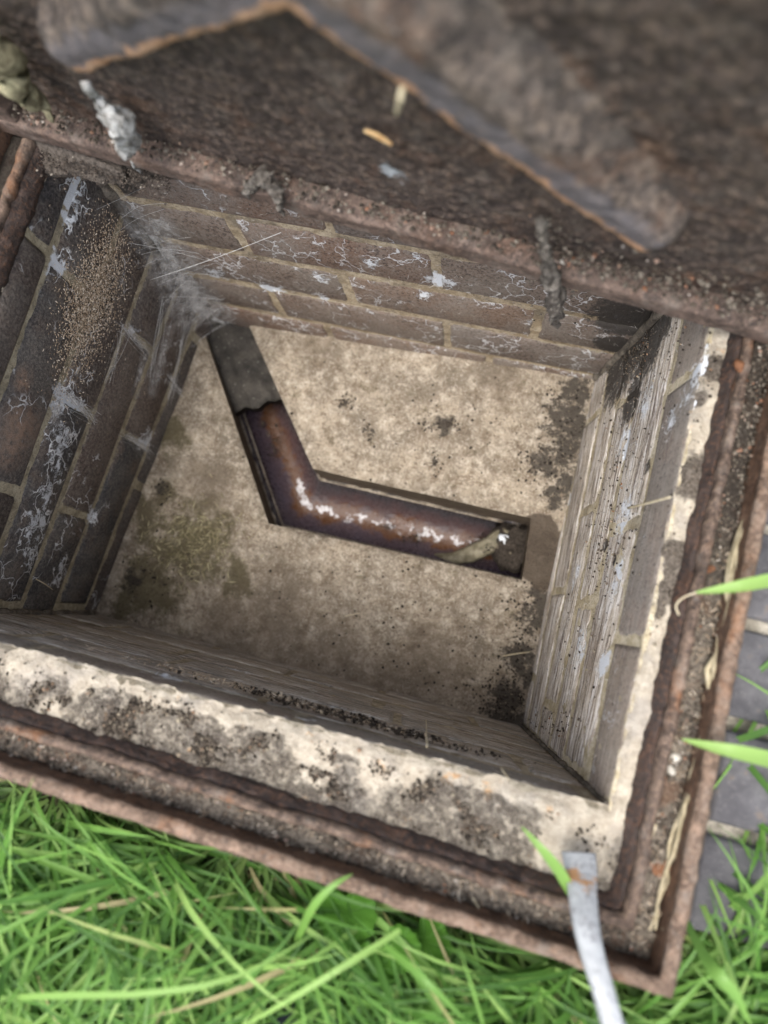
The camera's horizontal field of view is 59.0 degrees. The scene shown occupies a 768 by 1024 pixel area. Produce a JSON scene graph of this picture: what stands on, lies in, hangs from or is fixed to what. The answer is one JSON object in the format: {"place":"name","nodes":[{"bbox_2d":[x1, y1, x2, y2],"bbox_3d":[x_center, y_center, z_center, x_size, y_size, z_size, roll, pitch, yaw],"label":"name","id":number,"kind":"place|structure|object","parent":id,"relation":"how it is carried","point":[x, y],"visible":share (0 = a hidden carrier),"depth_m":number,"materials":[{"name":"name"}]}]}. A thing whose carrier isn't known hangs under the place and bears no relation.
{"place":"outdoors","nodes":[
{"label":"outdoors","id":0,"kind":"place"},
{"bbox_2d":[122,474,262,592],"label":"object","id":1,"kind":"object","parent":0,"point":[185,558],"depth_m":0.93,"materials":[{"name":"green plant"}]},
{"bbox_2d":[97,326,594,726],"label":"floor","id":2,"kind":"structure","parent":0,"point":[204,421],"depth_m":0.92,"materials":[{"name":"concrete"}]},
{"bbox_2d":[0,177,211,614],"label":"brick wall","id":3,"kind":"structure","parent":2,"relation":"on","point":[70,495],"depth_m":0.75,"materials":[{"name":"brick"}]},
{"bbox_2d":[37,186,193,427],"bbox_3d":[-0.308,-0.181,0.773,0.018,0.347,0.254,13,81,6],"label":"chaff","id":4,"kind":"object","parent":3,"relation":"attached to","point":[101,299],"visible":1,"depth_m":0.71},
{"bbox_2d":[53,296,190,458],"bbox_3d":[-0.302,-0.171,0.843,0.010,0.307,0.231,16,82,6],"label":"cobweb","id":5,"kind":"object","parent":3,"relation":"attached to","point":[56,413],"visible":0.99,"depth_m":0.86,"materials":[{"name":"white"}]},
{"bbox_2d":[209,321,282,416],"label":"silt deposit","id":6,"kind":"structure","parent":2,"relation":"on","point":[247,380],"depth_m":0.99,"materials":[{"name":"silt"},{"name":"mud"}]},
{"bbox_2d":[0,614,608,811],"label":"brick wall","id":7,"kind":"structure","parent":2,"relation":"on","point":[515,747],"depth_m":0.64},
{"bbox_2d":[43,635,469,748],"bbox_3d":[-0.110,0.150,0.573,0.375,0.036,0.010,14,81,6],"label":"chaff","id":8,"kind":"object","parent":7,"relation":"attached to","point":[223,679],"visible":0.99,"depth_m":0.57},
{"bbox_2d":[109,653,583,777],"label":"soil crumbs","id":9,"kind":"object","parent":7,"relation":"attached to","point":[359,720],"visible":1,"depth_m":0.56,"materials":[{"name":"black soil"}]},
{"bbox_2d":[426,720,427,746],"bbox_3d":[0.037,0.188,0.588,0.002,0.168,0.007,13,81,6],"label":"straw stalk","id":10,"kind":"object","parent":7,"relation":"attached to","point":[426,734],"visible":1,"depth_m":0.53,"materials":[{"name":"brown plant"}]},
{"bbox_2d":[115,343,591,725],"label":"soil crumbs","id":11,"kind":"object","parent":2,"relation":"on","point":[506,609],"visible":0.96,"depth_m":0.90,"materials":[{"name":"black soil"}]},
{"bbox_2d":[99,178,651,378],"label":"brick wall","id":12,"kind":"structure","parent":2,"relation":"on","point":[552,350],"depth_m":0.77,"materials":[{"name":"brick"}]},
{"bbox_2d":[105,188,230,347],"bbox_3d":[-0.242,-0.279,0.829,0.077,0.327,0.085,13,81,6],"label":"cobweb","id":13,"kind":"object","parent":12,"relation":"attached to","point":[194,294],"visible":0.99,"depth_m":0.84,"materials":[{"name":"white"}]},
{"bbox_2d":[151,232,280,279],"bbox_3d":[-0.192,-0.281,0.753,0.180,0.102,0.001,2,80,4],"label":"web thread","id":14,"kind":"object","parent":12,"relation":"attached to","point":[214,258],"visible":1,"depth_m":0.75},
{"bbox_2d":[0,291,729,892],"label":"mortar bed","id":15,"kind":"object","parent":12,"relation":"on","point":[286,753],"visible":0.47,"depth_m":0.51,"materials":[{"name":"beige concrete"}]},
{"bbox_2d":[0,331,717,881],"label":"soil crumbs","id":16,"kind":"object","parent":15,"relation":"on","point":[214,747],"visible":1,"depth_m":0.51,"materials":[{"name":"soil"}]},
{"bbox_2d":[0,129,767,999],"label":"iron frame","id":17,"kind":"object","parent":15,"relation":"on","point":[658,971],"visible":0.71,"depth_m":0.48,"materials":[{"name":"brown metal"}]},
{"bbox_2d":[28,148,170,204],"bbox_3d":[-0.257,-0.304,0.595,0.159,0.012,0.060,13,81,6],"label":"frame debris","id":18,"kind":"object","parent":17,"relation":"on","point":[121,180],"visible":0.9,"depth_m":0.59,"materials":[{"name":"brown soil"}]},
{"bbox_2d":[3,550,729,949],"bbox_3d":[-0.077,0.201,0.487,0.705,0.007,0.261,-8,80,2],"label":"chaff","id":19,"kind":"object","parent":17,"relation":"on","point":[455,878],"visible":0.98,"depth_m":0.48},
{"bbox_2d":[0,0,767,342],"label":"drain cover","id":20,"kind":"object","parent":17,"relation":"on","point":[630,126],"visible":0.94,"depth_m":0.38,"materials":[{"name":"brown metal"}]},
{"bbox_2d":[0,37,55,118],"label":"moss lump","id":21,"kind":"object","parent":20,"relation":"attached to","point":[20,87],"visible":1,"depth_m":0.46,"materials":[{"name":"plant"}]},
{"bbox_2d":[80,83,143,173],"bbox_3d":[-0.195,-0.284,0.519,0.027,0.141,0.057,-23,80,-1],"label":"web cocoon","id":22,"kind":"object","parent":20,"relation":"hanging from","point":[119,123],"visible":1,"depth_m":0.48,"materials":[{"name":"fabric"}]},
{"bbox_2d":[243,162,283,216],"bbox_3d":[-0.095,-0.255,0.534,0.041,0.051,0.019,26,83,7],"label":"web cocoon","id":23,"kind":"object","parent":20,"relation":"hanging from","point":[263,174],"visible":1,"depth_m":0.52,"materials":[{"name":"fabric"}]},
{"bbox_2d":[364,129,391,145],"bbox_3d":[-0.004,-0.230,0.416,0.017,0.009,0.003,13,81,6],"label":"leaf scrap","id":24,"kind":"object","parent":20,"relation":"attached to","point":[376,135],"visible":1,"depth_m":0.41,"materials":[{"name":"plant"}]},
{"bbox_2d":[9,95,767,324],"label":"cover debris","id":25,"kind":"object","parent":20,"relation":"attached to","point":[625,265],"visible":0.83,"depth_m":0.51,"materials":[{"name":"brown soil"}]},
{"bbox_2d":[395,86,404,115],"bbox_3d":[0.007,-0.197,0.328,0.008,0.025,0.010,13,81,6],"label":"straw stalk","id":26,"kind":"object","parent":20,"relation":"hanging from","point":[400,96],"visible":1,"depth_m":0.32,"materials":[{"name":"beige plant"}]},
{"bbox_2d":[533,212,565,327],"bbox_3d":[0.125,-0.173,0.518,0.043,0.159,0.025,-4,80,3],"label":"web cocoon","id":27,"kind":"object","parent":20,"relation":"hanging from","point":[551,261],"visible":1,"depth_m":0.49,"materials":[{"name":"fabric"}]},
{"bbox_2d":[0,135,767,959],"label":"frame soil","id":28,"kind":"structure","parent":17,"relation":"in","point":[430,877],"depth_m":0.48,"materials":[{"name":"brown soil"}]},
{"bbox_2d":[35,141,177,186],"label":"soil bank","id":29,"kind":"structure","parent":28,"relation":"in","point":[91,160],"depth_m":0.60,"materials":[{"name":"brown soil"}]},
{"bbox_2d":[0,340,767,959],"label":"frame debris","id":30,"kind":"object","parent":17,"relation":"on","point":[694,706],"visible":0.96,"depth_m":0.48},
{"bbox_2d":[521,826,570,895],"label":"long grass","id":31,"kind":"structure","parent":17,"relation":"on","point":[557,868],"depth_m":0.44,"materials":[{"name":"green plant"}]},
{"bbox_2d":[561,851,626,1023],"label":"lifting bar","id":32,"kind":"object","parent":17,"relation":"on","point":[580,868],"visible":1,"depth_m":0.43,"materials":[{"name":"metal"}]},
{"bbox_2d":[651,860,670,877],"bbox_3d":[0.192,0.243,0.466,0.020,0.006,0.013,-14,80,1],"label":"rust flake","id":33,"kind":"object","parent":17,"relation":"on","point":[660,869],"visible":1,"depth_m":0.46,"materials":[{"name":"brown metal"}]},
{"bbox_2d":[667,764,676,775],"bbox_3d":[0.201,0.181,0.476,0.008,0.007,0.009,13,81,6],"label":"pebble","id":34,"kind":"object","parent":17,"relation":"on","point":[671,771],"visible":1,"depth_m":0.47,"materials":[{"name":"white stone"}]},
{"bbox_2d":[669,753,680,762],"bbox_3d":[0.204,0.173,0.477,0.009,0.007,0.008,13,81,6],"label":"pebble","id":35,"kind":"object","parent":17,"relation":"on","point":[677,758],"visible":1,"depth_m":0.47,"materials":[{"name":"white stone"}]},
{"bbox_2d":[651,520,742,929],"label":"dried roots","id":36,"kind":"object","parent":17,"relation":"on","point":[710,668],"visible":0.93,"depth_m":0.47,"materials":[{"name":"beige plant"}]},
{"bbox_2d":[707,566,714,573],"bbox_3d":[0.239,0.042,0.497,0.010,0.004,0.009,13,81,6],"label":"rust flake","id":37,"kind":"object","parent":17,"relation":"on","point":[710,569],"visible":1,"depth_m":0.50,"materials":[{"name":"orange metal"}]},
{"bbox_2d":[733,359,745,373],"bbox_3d":[0.271,-0.111,0.518,0.010,0.007,0.011,13,81,6],"label":"rust flake","id":38,"kind":"object","parent":17,"relation":"on","point":[739,366],"visible":1,"depth_m":0.52,"materials":[{"name":"orange metal"}]},
{"bbox_2d":[138,193,639,370],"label":"dust fibres","id":39,"kind":"object","parent":12,"relation":"attached to","point":[384,294],"visible":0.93,"depth_m":0.77,"materials":[{"name":"grey"}]},
{"bbox_2d":[238,402,521,578],"bbox_3d":[-0.045,-0.035,1.025,0.663,0.056,0.238,33,84,8],"label":"channel pipe","id":40,"kind":"object","parent":2,"relation":"in","point":[305,497],"visible":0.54,"depth_m":1.03,"materials":[{"name":"ceramic"}]},
{"bbox_2d":[435,527,507,563],"bbox_3d":[0.127,0.055,0.975,0.108,0.061,0.031,-18,80,0],"label":"root strand","id":41,"kind":"object","parent":40,"relation":"on","point":[473,552],"visible":0.94,"depth_m":0.97},
{"bbox_2d":[485,522,527,573],"bbox_3d":[0.180,0.049,0.967,0.078,0.062,0.078,13,81,6],"label":"sludge heap","id":42,"kind":"object","parent":40,"relation":"on","point":[515,541],"visible":0.77,"depth_m":0.95,"materials":[{"name":"black soil"}]},
{"bbox_2d":[498,533,508,544],"bbox_3d":[0.167,0.038,0.943,0.019,0.010,0.015,13,81,6],"label":"foam blob","id":43,"kind":"object","parent":42,"relation":"attached to","point":[501,537],"visible":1,"depth_m":0.94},
{"bbox_2d":[503,652,529,656],"bbox_3d":[0.171,0.183,0.875,0.035,0.006,0.002,-9,80,2],"label":"straw stalk","id":44,"kind":"object","parent":2,"relation":"on","point":[515,653],"visible":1,"depth_m":0.87,"materials":[{"name":"beige plant"}]},
{"bbox_2d":[523,312,713,810],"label":"brick wall","id":45,"kind":"structure","parent":2,"relation":"on","point":[598,772],"depth_m":0.64,"materials":[{"name":"grey brick"}]},
{"bbox_2d":[529,316,682,763],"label":"dust fibres","id":46,"kind":"object","parent":45,"relation":"attached to","point":[604,548],"visible":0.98,"depth_m":0.69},
{"bbox_2d":[528,322,690,745],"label":"soil crumbs","id":47,"kind":"object","parent":45,"relation":"attached to","point":[619,462],"visible":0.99,"depth_m":0.69,"materials":[{"name":"black soil"}]},
{"bbox_2d":[627,496,670,508],"bbox_3d":[0.212,-0.008,0.552,0.006,0.110,0.013,13,81,6],"label":"straw stalk","id":48,"kind":"object","parent":45,"relation":"attached to","point":[646,503],"visible":1,"depth_m":0.53,"materials":[{"name":"beige plant"}]},
{"bbox_2d":[0,661,767,1023],"bbox_3d":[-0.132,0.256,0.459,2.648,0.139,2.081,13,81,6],"label":"grass","id":49,"kind":"structure","parent":0,"point":[90,901],"depth_m":0.48,"materials":[{"name":"green plant"}]},
{"bbox_2d":[0,930,319,1001],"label":"long grass","id":50,"kind":"structure","parent":49,"relation":"on","point":[100,994],"depth_m":0.42,"materials":[{"name":"green plant"}]},
{"bbox_2d":[266,992,348,1023],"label":"shoe","id":51,"kind":"object","parent":49,"relation":"on","point":[281,1019],"visible":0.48,"depth_m":0.47,"materials":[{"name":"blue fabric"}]},
{"bbox_2d":[293,874,351,945],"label":"long grass","id":52,"kind":"structure","parent":49,"relation":"on","point":[320,897],"depth_m":0.44,"materials":[{"name":"green plant"}]},
{"bbox_2d":[245,928,400,1023],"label":"long grass","id":53,"kind":"structure","parent":49,"relation":"on","point":[350,962],"depth_m":0.43,"materials":[{"name":"green plant"}]},
{"bbox_2d":[307,888,451,997],"bbox_3d":[-0.006,0.311,0.491,0.106,0.044,0.080,13,81,6],"label":"weed plant","id":54,"kind":"object","parent":49,"relation":"on","point":[422,941],"visible":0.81,"depth_m":0.48,"materials":[{"name":"green plant"}]},
{"bbox_2d":[384,943,464,1019],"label":"long grass","id":55,"kind":"structure","parent":49,"relation":"on","point":[416,973],"depth_m":0.42,"materials":[{"name":"green plant"}]},
{"bbox_2d":[687,921,749,1023],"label":"long grass","id":56,"kind":"structure","parent":49,"relation":"on","point":[720,978],"depth_m":0.42,"materials":[{"name":"green plant"}]},
{"bbox_2d":[681,739,767,766],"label":"long grass","id":57,"kind":"structure","parent":49,"relation":"on","point":[756,756],"depth_m":0.43,"materials":[{"name":"green plant"}]},
{"bbox_2d":[689,514,767,949],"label":"path","id":58,"kind":"structure","parent":0,"point":[739,806],"depth_m":0.49,"materials":[{"name":"grey stone"}]},
{"bbox_2d":[696,574,767,593],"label":"long grass","id":59,"kind":"structure","parent":0,"point":[754,583],"depth_m":0.45,"materials":[{"name":"green plant"}]},
{"bbox_2d":[675,592,695,614],"bbox_3d":[0.205,0.062,0.463,0.010,0.009,0.018,13,81,6],"label":"grass tip","id":60,"kind":"object","parent":59,"relation":"on","point":[679,600],"depth_m":0.46,"materials":[{"name":"plant"}]}
]}

